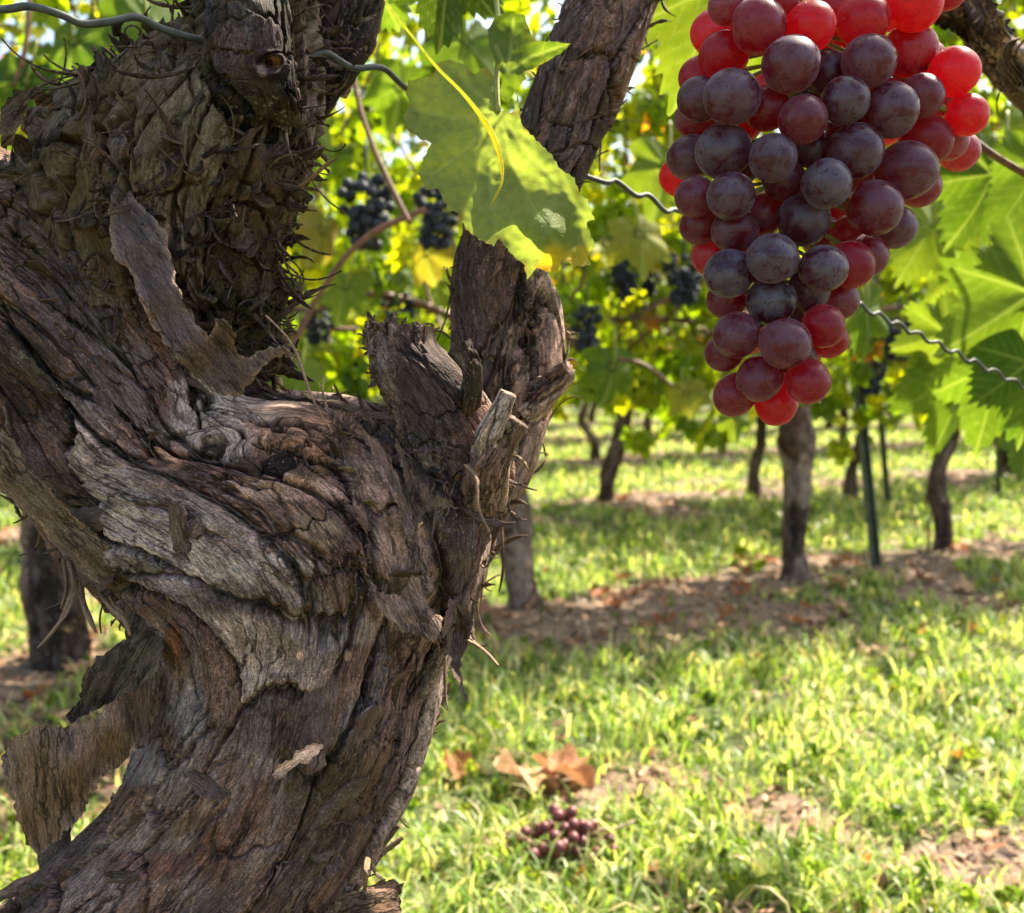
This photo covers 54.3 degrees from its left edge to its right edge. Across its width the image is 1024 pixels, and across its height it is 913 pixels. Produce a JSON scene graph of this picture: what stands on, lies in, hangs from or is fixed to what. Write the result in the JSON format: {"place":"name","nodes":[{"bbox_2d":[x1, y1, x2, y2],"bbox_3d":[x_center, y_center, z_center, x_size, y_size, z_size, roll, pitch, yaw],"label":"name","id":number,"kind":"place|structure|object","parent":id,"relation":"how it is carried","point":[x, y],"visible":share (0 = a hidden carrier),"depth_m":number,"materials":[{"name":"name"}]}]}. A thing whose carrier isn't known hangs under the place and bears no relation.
{"place":"outdoors","nodes":[
{"label":"outdoors","id":0,"kind":"place"},
{"bbox_2d":[0,407,1023,912],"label":"grass","id":1,"kind":"structure","parent":0,"point":[800,889],"depth_m":1.35,"materials":[{"name":"plant"}]},
{"bbox_2d":[0,382,1023,912],"bbox_3d":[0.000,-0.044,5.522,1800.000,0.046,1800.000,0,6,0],"label":"ground","id":2,"kind":"structure","parent":0,"point":[568,628],"depth_m":1.57,"materials":[{"name":"plant"}]},
{"bbox_2d":[0,815,8,828],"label":"fallen leaf","id":3,"kind":"object","parent":2,"relation":"on","point":[3,823],"visible":0.89,"depth_m":1.04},
{"bbox_2d":[6,718,27,727],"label":"fallen leaf","id":4,"kind":"object","parent":2,"relation":"on","point":[16,722],"visible":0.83,"depth_m":1.32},
{"bbox_2d":[21,682,42,696],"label":"fallen leaf","id":5,"kind":"object","parent":2,"relation":"on","point":[29,693],"visible":1,"depth_m":1.42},
{"bbox_2d":[0,1,89,58],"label":"grapevine","id":6,"kind":"object","parent":2,"relation":"on","point":[37,27],"depth_m":3.65,"materials":[{"name":"green plant"}]},
{"bbox_2d":[0,0,98,150],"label":"grapevine","id":7,"kind":"object","parent":2,"relation":"on","point":[84,7],"visible":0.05,"depth_m":2.42,"materials":[{"name":"green plant"}]},
{"bbox_2d":[62,651,90,670],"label":"fallen leaf","id":8,"kind":"object","parent":2,"relation":"on","point":[79,665],"visible":0.77,"depth_m":1.53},
{"bbox_2d":[87,610,98,622],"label":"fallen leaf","id":9,"kind":"object","parent":2,"relation":"on","point":[95,615],"visible":0.13,"depth_m":1.89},
{"bbox_2d":[83,801,108,815],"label":"fallen leaf","id":10,"kind":"object","parent":2,"relation":"on","point":[102,807],"visible":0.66,"depth_m":1.09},
{"bbox_2d":[0,0,383,672],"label":"grapevine","id":11,"kind":"object","parent":2,"relation":"on","point":[42,584],"visible":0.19,"depth_m":1.54,"materials":[{"name":"green plant"}]},
{"bbox_2d":[1,40,760,136],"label":"trellis wire","id":12,"kind":"object","parent":11,"relation":"attached to","point":[358,85],"visible":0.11,"depth_m":1.45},
{"bbox_2d":[352,79,411,223],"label":"vine shoot","id":13,"kind":"object","parent":12,"relation":"hanging from","point":[378,158],"visible":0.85,"depth_m":1.10,"materials":[{"name":"brown plant"}]},
{"bbox_2d":[69,0,426,400],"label":"grapevine","id":14,"kind":"object","parent":2,"relation":"on","point":[398,175],"visible":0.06,"depth_m":2.91,"materials":[{"name":"green plant"}]},
{"bbox_2d":[279,112,359,376],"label":"grapevine","id":15,"kind":"object","parent":2,"relation":"on","point":[289,251],"visible":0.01,"depth_m":5.31,"materials":[{"name":"green plant"}]},
{"bbox_2d":[284,189,354,345],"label":"grapevine","id":16,"kind":"object","parent":2,"relation":"on","point":[314,294],"depth_m":6.55,"materials":[{"name":"green plant"}]},
{"bbox_2d":[277,56,388,401],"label":"grapevine","id":17,"kind":"object","parent":2,"relation":"on","point":[325,186],"visible":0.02,"depth_m":4.09,"materials":[{"name":"green plant"}]},
{"bbox_2d":[0,0,675,912],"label":"grapevine","id":18,"kind":"object","parent":2,"relation":"on","point":[284,586],"visible":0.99,"depth_m":0.36,"materials":[{"name":"brown plant"}]},
{"bbox_2d":[0,2,1023,389],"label":"trellis wire","id":19,"kind":"object","parent":18,"relation":"attached to","point":[60,14],"visible":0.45,"depth_m":0.41,"materials":[{"name":"metal"}]},
{"bbox_2d":[324,195,429,403],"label":"grapevine","id":20,"kind":"object","parent":2,"relation":"on","point":[377,399],"visible":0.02,"depth_m":8.05,"materials":[{"name":"green plant"}]},
{"bbox_2d":[312,162,448,404],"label":"grapevine","id":21,"kind":"object","parent":2,"relation":"on","point":[390,265],"visible":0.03,"depth_m":6.87,"materials":[{"name":"green plant"}]},
{"bbox_2d":[0,0,775,609],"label":"grapevine","id":22,"kind":"object","parent":2,"relation":"on","point":[636,232],"visible":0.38,"depth_m":1.66,"materials":[{"name":"green plant"}]},
{"bbox_2d":[12,0,31,86],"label":"vine shoot","id":23,"kind":"object","parent":22,"relation":"hanging from","point":[26,40],"visible":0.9,"depth_m":1.20,"materials":[{"name":"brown plant"}]},
{"bbox_2d":[301,303,334,345],"bbox_3d":[-0.368,-0.253,1.906,0.061,0.121,0.074,3,6,29],"label":"grape bunch","id":24,"kind":"object","parent":22,"relation":"hanging from","point":[316,336],"visible":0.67,"depth_m":1.89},
{"bbox_2d":[290,207,426,344],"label":"vine shoot","id":25,"kind":"object","parent":22,"relation":"hanging from","point":[351,250],"visible":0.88,"depth_m":1.30,"materials":[{"name":"brown wood"}]},
{"bbox_2d":[336,138,394,251],"bbox_3d":[-0.196,-0.354,1.352,0.081,0.150,0.085,0,6,0],"label":"grape bunch","id":26,"kind":"object","parent":22,"relation":"hanging from","point":[369,216],"visible":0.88,"depth_m":1.34,"materials":[{"name":"food"}]},
{"bbox_2d":[380,270,415,321],"bbox_3d":[-0.202,-0.275,1.802,0.065,0.120,0.068,2,6,16],"label":"grape bunch","id":27,"kind":"object","parent":22,"relation":"hanging from","point":[407,307],"visible":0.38,"depth_m":1.79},
{"bbox_2d":[412,186,458,250],"bbox_3d":[-0.099,-0.343,1.349,0.065,0.129,0.079,1,6,5],"label":"grape bunch","id":28,"kind":"object","parent":22,"relation":"hanging from","point":[433,222],"visible":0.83,"depth_m":1.34,"materials":[{"name":"food"}]},
{"bbox_2d":[292,309,702,319],"bbox_3d":[1.282,-0.319,2.452,9.500,0.003,0.002,-3,6,-26],"label":"trellis wire","id":29,"kind":"object","parent":22,"relation":"attached to","point":[449,313],"visible":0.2,"depth_m":1.74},
{"bbox_2d":[567,282,603,353],"bbox_3d":[0.125,-0.236,1.705,0.061,0.121,0.074,1,6,13],"label":"grape bunch","id":30,"kind":"object","parent":22,"relation":"hanging from","point":[589,332],"visible":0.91,"depth_m":1.69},
{"bbox_2d":[609,258,639,298],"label":"grape bunch","id":31,"kind":"object","parent":22,"relation":"attached to","point":[621,275],"visible":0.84,"depth_m":1.89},
{"bbox_2d":[619,357,673,386],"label":"vine shoot","id":32,"kind":"object","parent":22,"relation":"attached to","point":[655,372],"visible":1,"depth_m":1.60,"materials":[{"name":"brown plant"}]},
{"bbox_2d":[660,240,703,306],"bbox_3d":[0.290,-0.323,1.700,0.073,0.137,0.078,2,6,16],"label":"grape bunch","id":33,"kind":"object","parent":22,"relation":"hanging from","point":[685,281],"visible":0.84,"depth_m":1.69,"materials":[{"name":"food"}]},
{"bbox_2d":[321,109,456,399],"bbox_3d":[-0.529,-0.953,5.602,1.069,1.876,0.651,-2,6,-24],"label":"grapevine","id":34,"kind":"object","parent":2,"relation":"on","point":[366,259],"visible":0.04,"depth_m":5.46,"materials":[{"name":"green plant"}]},
{"bbox_2d":[408,207,455,327],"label":"grapevine","id":35,"kind":"object","parent":2,"relation":"on","point":[411,265],"visible":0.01,"depth_m":8.12,"materials":[{"name":"green plant"}]},
{"bbox_2d":[424,279,449,319],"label":"grapevine","id":36,"kind":"object","parent":2,"relation":"on","point":[447,296],"visible":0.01,"depth_m":6.92,"materials":[{"name":"green plant"}]},
{"bbox_2d":[339,36,534,388],"bbox_3d":[-0.256,-0.836,4.381,1.064,1.861,0.760,-4,7,-36],"label":"grapevine","id":37,"kind":"object","parent":2,"relation":"on","point":[413,146],"visible":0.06,"depth_m":4.24,"materials":[{"name":"green plant"}]},
{"bbox_2d":[443,748,480,778],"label":"fallen leaf","id":38,"kind":"object","parent":2,"relation":"on","point":[451,762],"visible":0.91,"depth_m":1.20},
{"bbox_2d":[474,597,501,619],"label":"fallen leaf","id":39,"kind":"object","parent":2,"relation":"on","point":[484,607],"visible":0.48,"depth_m":1.85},
{"bbox_2d":[0,430,1023,912],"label":"leaf litter","id":40,"kind":"object","parent":2,"relation":"on","point":[1004,854],"visible":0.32,"depth_m":1.73,"materials":[{"name":"plant"}]},
{"bbox_2d":[493,748,557,790],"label":"fallen leaf","id":41,"kind":"object","parent":2,"relation":"on","point":[504,762],"visible":0.95,"depth_m":1.13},
{"bbox_2d":[446,146,612,389],"bbox_3d":[0.125,-0.995,5.958,1.003,1.866,0.615,-3,6,-26],"label":"grapevine","id":42,"kind":"object","parent":2,"relation":"on","point":[575,284],"visible":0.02,"depth_m":5.97,"materials":[{"name":"green plant"}]},
{"bbox_2d":[517,762,556,787],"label":"fallen leaf","id":43,"kind":"object","parent":2,"relation":"on","point":[521,778],"visible":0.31,"depth_m":1.16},
{"bbox_2d":[541,749,560,765],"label":"fallen leaf","id":44,"kind":"object","parent":2,"relation":"on","point":[544,754],"visible":0.13,"depth_m":1.21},
{"bbox_2d":[539,765,565,779],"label":"fallen leaf","id":45,"kind":"object","parent":2,"relation":"on","point":[558,774],"visible":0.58,"depth_m":1.16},
{"bbox_2d":[531,742,595,787],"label":"fallen leaf","id":46,"kind":"object","parent":2,"relation":"on","point":[565,759],"visible":1,"depth_m":1.15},
{"bbox_2d":[551,268,584,377],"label":"grapevine","id":47,"kind":"object","parent":2,"relation":"on","point":[569,271],"visible":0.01,"depth_m":8.84,"materials":[{"name":"green plant"}]},
{"bbox_2d":[504,803,634,865],"bbox_3d":[0.058,0.375,0.999,0.132,0.042,0.083,0,6,0],"label":"grape bunch","id":48,"kind":"object","parent":2,"relation":"on","point":[570,825],"visible":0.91,"depth_m":0.99,"materials":[{"name":"food"}]},
{"bbox_2d":[572,590,592,649],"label":"twig","id":49,"kind":"object","parent":2,"relation":"on","point":[579,607],"visible":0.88,"depth_m":1.88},
{"bbox_2d":[282,232,905,396],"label":"vine rows","id":50,"kind":"object","parent":2,"relation":"on","point":[445,328],"depth_m":10.87,"materials":[{"name":"green plant"}]},
{"bbox_2d":[549,182,647,422],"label":"grapevine","id":51,"kind":"object","parent":2,"relation":"on","point":[591,413],"visible":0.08,"depth_m":7.54,"materials":[{"name":"green plant"}]},
{"bbox_2d":[514,66,683,459],"bbox_3d":[0.380,-0.881,4.783,0.982,1.874,0.651,-2,6,-24],"label":"grapevine","id":52,"kind":"object","parent":2,"relation":"on","point":[595,446],"visible":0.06,"depth_m":4.78,"materials":[{"name":"green plant"}]},
{"bbox_2d":[587,581,611,595],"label":"fallen leaf","id":53,"kind":"object","parent":2,"relation":"on","point":[604,589],"visible":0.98,"depth_m":2.06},
{"bbox_2d":[592,627,608,634],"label":"fallen leaf","id":54,"kind":"object","parent":2,"relation":"on","point":[601,630],"visible":1,"depth_m":1.76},
{"bbox_2d":[585,804,622,823],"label":"twig","id":55,"kind":"object","parent":2,"relation":"on","point":[610,817],"visible":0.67,"depth_m":1.07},
{"bbox_2d":[600,595,625,605],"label":"fallen leaf","id":56,"kind":"object","parent":2,"relation":"on","point":[617,601],"visible":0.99,"depth_m":1.95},
{"bbox_2d":[613,568,631,578],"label":"fallen leaf","id":57,"kind":"object","parent":2,"relation":"on","point":[626,576],"visible":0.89,"depth_m":2.25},
{"bbox_2d":[616,492,628,498],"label":"fallen leaf","id":58,"kind":"object","parent":2,"relation":"on","point":[621,496],"visible":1,"depth_m":3.43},
{"bbox_2d":[514,0,743,502],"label":"grapevine","id":59,"kind":"object","parent":2,"relation":"on","point":[616,450],"visible":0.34,"depth_m":3.37,"materials":[{"name":"green plant"}]},
{"bbox_2d":[627,580,649,594],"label":"fallen leaf","id":60,"kind":"object","parent":2,"relation":"on","point":[642,587],"visible":0.98,"depth_m":2.06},
{"bbox_2d":[583,141,705,433],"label":"grapevine","id":61,"kind":"object","parent":2,"relation":"on","point":[647,423],"visible":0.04,"depth_m":6.29,"materials":[{"name":"green plant"}]},
{"bbox_2d":[640,618,658,626],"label":"fallen leaf","id":62,"kind":"object","parent":2,"relation":"on","point":[654,623],"visible":0.9,"depth_m":1.83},
{"bbox_2d":[649,578,664,585],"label":"fallen leaf","id":63,"kind":"object","parent":2,"relation":"on","point":[658,582],"visible":0.95,"depth_m":2.14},
{"bbox_2d":[651,611,674,621],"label":"fallen leaf","id":64,"kind":"object","parent":2,"relation":"on","point":[659,617],"visible":1,"depth_m":1.85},
{"bbox_2d":[655,621,671,634],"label":"fallen leaf","id":65,"kind":"object","parent":2,"relation":"on","point":[661,629],"visible":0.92,"depth_m":1.80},
{"bbox_2d":[613,92,760,453],"bbox_3d":[1.093,-0.911,5.127,1.075,1.867,0.615,-3,6,-26],"label":"grapevine","id":66,"kind":"object","parent":2,"relation":"on","point":[701,333],"visible":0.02,"depth_m":5.09,"materials":[{"name":"green plant"}]},
{"bbox_2d":[687,614,700,628],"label":"fallen leaf","id":67,"kind":"object","parent":2,"relation":"on","point":[692,622],"visible":0.99,"depth_m":1.83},
{"bbox_2d":[716,604,735,620],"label":"fallen leaf","id":68,"kind":"object","parent":2,"relation":"on","point":[725,611],"visible":1,"depth_m":1.89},
{"bbox_2d":[731,583,751,593],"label":"fallen leaf","id":69,"kind":"object","parent":2,"relation":"on","point":[736,591],"visible":0.98,"depth_m":2.05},
{"bbox_2d":[732,561,751,570],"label":"fallen leaf","id":70,"kind":"object","parent":2,"relation":"on","point":[748,566],"visible":0.91,"depth_m":2.30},
{"bbox_2d":[734,577,751,586],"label":"fallen leaf","id":71,"kind":"object","parent":2,"relation":"on","point":[742,582],"visible":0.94,"depth_m":2.10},
{"bbox_2d":[734,553,752,562],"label":"fallen leaf","id":72,"kind":"object","parent":2,"relation":"on","point":[744,558],"visible":0.62,"depth_m":2.42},
{"bbox_2d":[610,58,887,498],"bbox_3d":[0.869,-0.741,3.429,0.982,1.874,0.651,-2,6,-24],"label":"grapevine","id":73,"kind":"object","parent":2,"relation":"on","point":[754,485],"visible":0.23,"depth_m":3.48,"materials":[{"name":"green plant"}]},
{"bbox_2d":[730,542,768,574],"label":"seedling","id":74,"kind":"object","parent":2,"relation":"on","point":[759,564],"visible":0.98,"depth_m":2.26,"materials":[{"name":"green plant"}]},
{"bbox_2d":[751,639,765,650],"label":"fallen leaf","id":75,"kind":"object","parent":2,"relation":"on","point":[757,641],"visible":0.31,"depth_m":1.71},
{"bbox_2d":[750,689,773,698],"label":"fallen leaf","id":76,"kind":"object","parent":2,"relation":"on","point":[753,691],"visible":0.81,"depth_m":1.45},
{"bbox_2d":[755,554,775,561],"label":"fallen leaf","id":77,"kind":"object","parent":2,"relation":"on","point":[770,558],"visible":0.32,"depth_m":2.42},
{"bbox_2d":[760,585,782,593],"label":"fallen leaf","id":78,"kind":"object","parent":2,"relation":"on","point":[767,589],"visible":0.94,"depth_m":2.03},
{"bbox_2d":[790,614,809,623],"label":"fallen leaf","id":79,"kind":"object","parent":2,"relation":"on","point":[796,618],"visible":0.98,"depth_m":1.86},
{"bbox_2d":[589,23,1013,582],"bbox_3d":[0.616,-0.608,2.106,0.986,1.869,0.658,-3,6,-30],"label":"grapevine","id":80,"kind":"object","parent":2,"relation":"on","point":[796,440],"visible":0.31,"depth_m":2.14,"materials":[{"name":"green plant"}]},
{"bbox_2d":[640,269,660,297],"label":"grape bunch","id":81,"kind":"object","parent":80,"relation":"hanging from","point":[648,286],"visible":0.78,"depth_m":2.09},
{"bbox_2d":[880,293,912,361],"bbox_3d":[0.778,-0.258,2.004,0.073,0.137,0.078,3,6,24],"label":"grape bunch","id":82,"kind":"object","parent":80,"relation":"hanging from","point":[893,333],"visible":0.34,"depth_m":2.00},
{"bbox_2d":[800,600,812,607],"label":"fallen leaf","id":83,"kind":"object","parent":2,"relation":"on","point":[805,603],"visible":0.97,"depth_m":1.98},
{"bbox_2d":[797,648,817,662],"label":"fallen leaf","id":84,"kind":"object","parent":2,"relation":"on","point":[816,650],"visible":0.36,"depth_m":1.65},
{"bbox_2d":[808,816,833,831],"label":"fallen leaf","id":85,"kind":"object","parent":2,"relation":"on","point":[811,820],"visible":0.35,"depth_m":1.05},
{"bbox_2d":[642,0,1023,482],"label":"grapevine","id":86,"kind":"object","parent":2,"relation":"on","point":[962,251],"visible":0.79,"depth_m":0.88,"materials":[{"name":"green plant"}]},
{"bbox_2d":[659,0,989,425],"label":"grape bunch","id":87,"kind":"object","parent":86,"relation":"hanging from","point":[831,99],"visible":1,"depth_m":0.34,"materials":[{"name":"food"}]},
{"bbox_2d":[827,555,841,565],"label":"fallen leaf","id":88,"kind":"object","parent":2,"relation":"on","point":[835,563],"visible":0.89,"depth_m":2.35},
{"bbox_2d":[832,594,847,606],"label":"fallen leaf","id":89,"kind":"object","parent":2,"relation":"on","point":[838,601],"visible":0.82,"depth_m":1.99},
{"bbox_2d":[832,575,854,588],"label":"fallen leaf","id":90,"kind":"object","parent":2,"relation":"on","point":[836,580],"visible":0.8,"depth_m":2.12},
{"bbox_2d":[821,280,870,428],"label":"grapevine","id":91,"kind":"object","parent":2,"relation":"on","point":[829,424],"visible":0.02,"depth_m":7.00,"materials":[{"name":"green plant"}]},
{"bbox_2d":[822,287,885,445],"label":"grapevine","id":92,"kind":"object","parent":2,"relation":"on","point":[843,413],"visible":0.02,"depth_m":5.48,"materials":[{"name":"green plant"}]},
{"bbox_2d":[849,555,861,566],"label":"fallen leaf","id":93,"kind":"object","parent":2,"relation":"on","point":[854,560],"visible":0.86,"depth_m":2.33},
{"bbox_2d":[849,340,881,566],"bbox_3d":[0.811,-0.171,2.342,0.158,0.953,0.030,5,8,44],"label":"trellis post","id":94,"kind":"object","parent":2,"relation":"on","point":[869,498],"visible":0.49,"depth_m":2.34,"materials":[{"name":"metal"}]},
{"bbox_2d":[857,638,883,654],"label":"fallen leaf","id":95,"kind":"object","parent":2,"relation":"on","point":[876,645],"visible":0.77,"depth_m":1.71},
{"bbox_2d":[878,371,890,502],"bbox_3d":[1.287,-0.157,3.490,0.025,0.736,0.113,-5,8,-43],"label":"trellis post","id":96,"kind":"object","parent":2,"relation":"on","point":[884,459],"visible":0.34,"depth_m":3.49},
{"bbox_2d":[885,285,913,424],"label":"grapevine","id":97,"kind":"object","parent":2,"relation":"on","point":[891,415],"visible":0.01,"depth_m":7.41,"materials":[{"name":"green plant"}]},
{"bbox_2d":[804,135,997,500],"bbox_3d":[1.271,-0.738,3.455,1.063,1.862,0.615,-3,6,-26],"label":"grapevine","id":98,"kind":"object","parent":2,"relation":"on","point":[850,484],"visible":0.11,"depth_m":3.54,"materials":[{"name":"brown plant"}]},
{"bbox_2d":[799,0,1023,551],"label":"grapevine","id":99,"kind":"object","parent":2,"relation":"on","point":[937,495],"visible":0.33,"depth_m":2.46,"materials":[{"name":"green plant"}]},
{"bbox_2d":[860,358,887,395],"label":"grape bunch","id":100,"kind":"object","parent":99,"relation":"hanging from","point":[875,386],"visible":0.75,"depth_m":2.19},
{"bbox_2d":[820,16,1023,503],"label":"grapevine","id":101,"kind":"object","parent":2,"relation":"on","point":[1001,100],"visible":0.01,"depth_m":3.25,"materials":[{"name":"green plant"}]},
{"bbox_2d":[913,566,931,573],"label":"fallen leaf","id":102,"kind":"object","parent":2,"relation":"on","point":[925,571],"visible":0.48,"depth_m":2.22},
{"bbox_2d":[915,570,934,582],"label":"fallen leaf","id":103,"kind":"object","parent":2,"relation":"on","point":[919,574],"visible":0.95,"depth_m":2.17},
{"bbox_2d":[926,519,930,552],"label":"twig","id":104,"kind":"object","parent":2,"relation":"on","point":[928,533],"visible":0.89,"depth_m":2.52,"materials":[{"name":"wood"}]},
{"bbox_2d":[951,542,972,549],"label":"fallen leaf","id":105,"kind":"object","parent":2,"relation":"on","point":[957,546],"visible":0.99,"depth_m":2.50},
{"bbox_2d":[950,573,976,591],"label":"fallen leaf","id":106,"kind":"object","parent":2,"relation":"on","point":[962,583],"visible":1,"depth_m":2.14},
{"bbox_2d":[917,0,1023,288],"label":"grapevine","id":107,"kind":"object","parent":2,"relation":"on","point":[921,282],"visible":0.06,"depth_m":2.60,"materials":[{"name":"green plant"}]},
{"bbox_2d":[946,45,1010,475],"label":"grapevine","id":108,"kind":"object","parent":2,"relation":"on","point":[1004,466],"visible":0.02,"depth_m":4.17,"materials":[{"name":"green plant"}]},
{"bbox_2d":[995,436,1000,497],"bbox_3d":[1.762,-0.119,3.626,0.022,0.636,0.069,0,6,0],"label":"trellis post","id":109,"kind":"object","parent":2,"relation":"on","point":[997,471],"visible":0.33,"depth_m":3.62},
{"bbox_2d":[0,0,1023,313],"label":"sky","id":110,"kind":"structure","parent":0,"point":[49,37],"materials":[{"name":"white"}]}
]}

